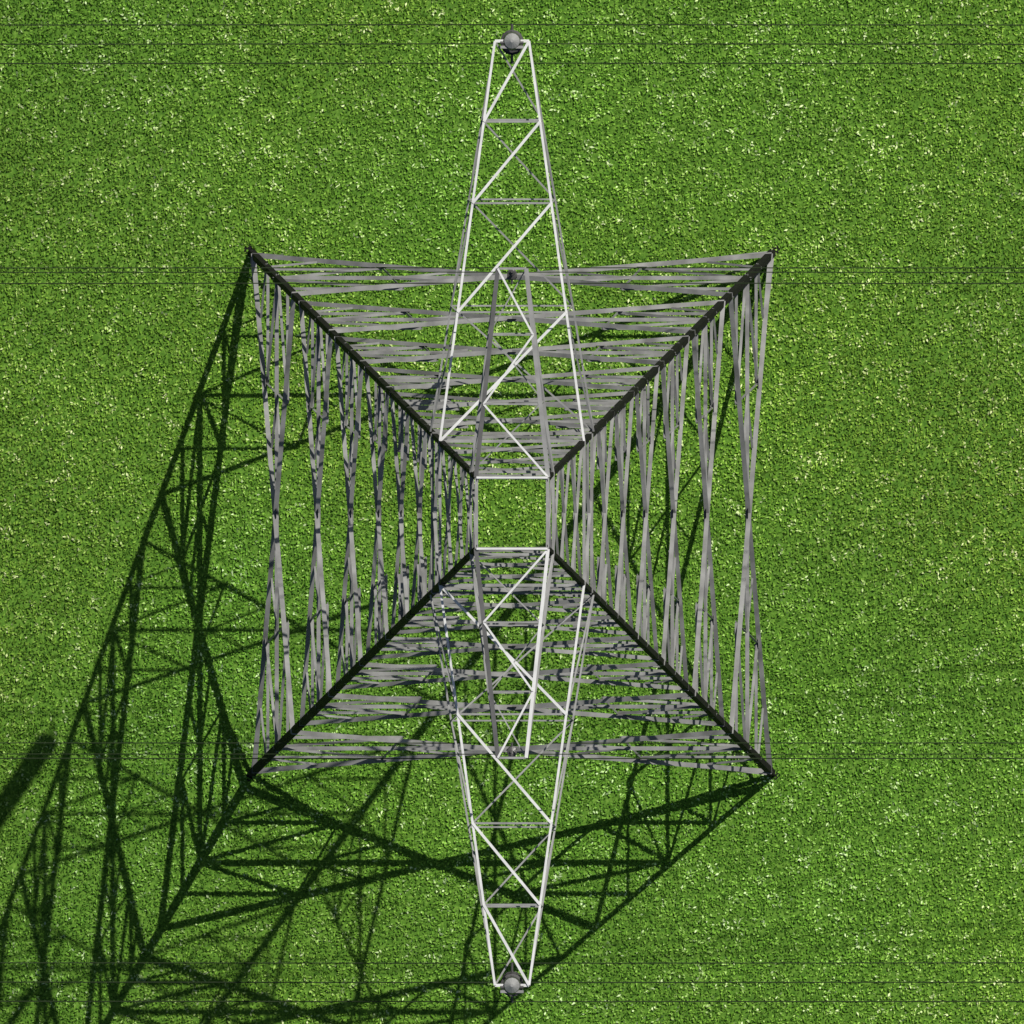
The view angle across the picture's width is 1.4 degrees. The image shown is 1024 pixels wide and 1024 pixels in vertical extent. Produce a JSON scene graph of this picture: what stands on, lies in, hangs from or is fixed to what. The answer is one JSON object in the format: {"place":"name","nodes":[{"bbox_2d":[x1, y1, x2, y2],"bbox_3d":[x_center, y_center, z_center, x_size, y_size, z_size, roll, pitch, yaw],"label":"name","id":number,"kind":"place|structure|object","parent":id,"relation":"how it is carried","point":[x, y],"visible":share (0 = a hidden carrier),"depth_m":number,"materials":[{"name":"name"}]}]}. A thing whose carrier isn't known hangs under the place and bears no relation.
{"place":"outdoors","nodes":[
{"label":"outdoors","id":0,"kind":"place"},
{"bbox_2d":[0,0,1023,1023],"bbox_3d":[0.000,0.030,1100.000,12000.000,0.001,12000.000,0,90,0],"label":"ground","id":1,"kind":"structure","parent":0,"point":[864,561],"depth_m":1100.00,"materials":[{"name":"green plant"}]},
{"bbox_2d":[244,24,779,1002],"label":"electricity pylon","id":2,"kind":"object","parent":1,"relation":"on","point":[588,436],"visible":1,"depth_m":1083.00,"materials":[{"name":"metal"}]},
{"bbox_2d":[0,24,1023,1001],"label":"overhead conductors","id":3,"kind":"object","parent":2,"relation":"attached to","point":[528,267],"visible":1,"depth_m":1076.05,"materials":[{"name":"metal"}]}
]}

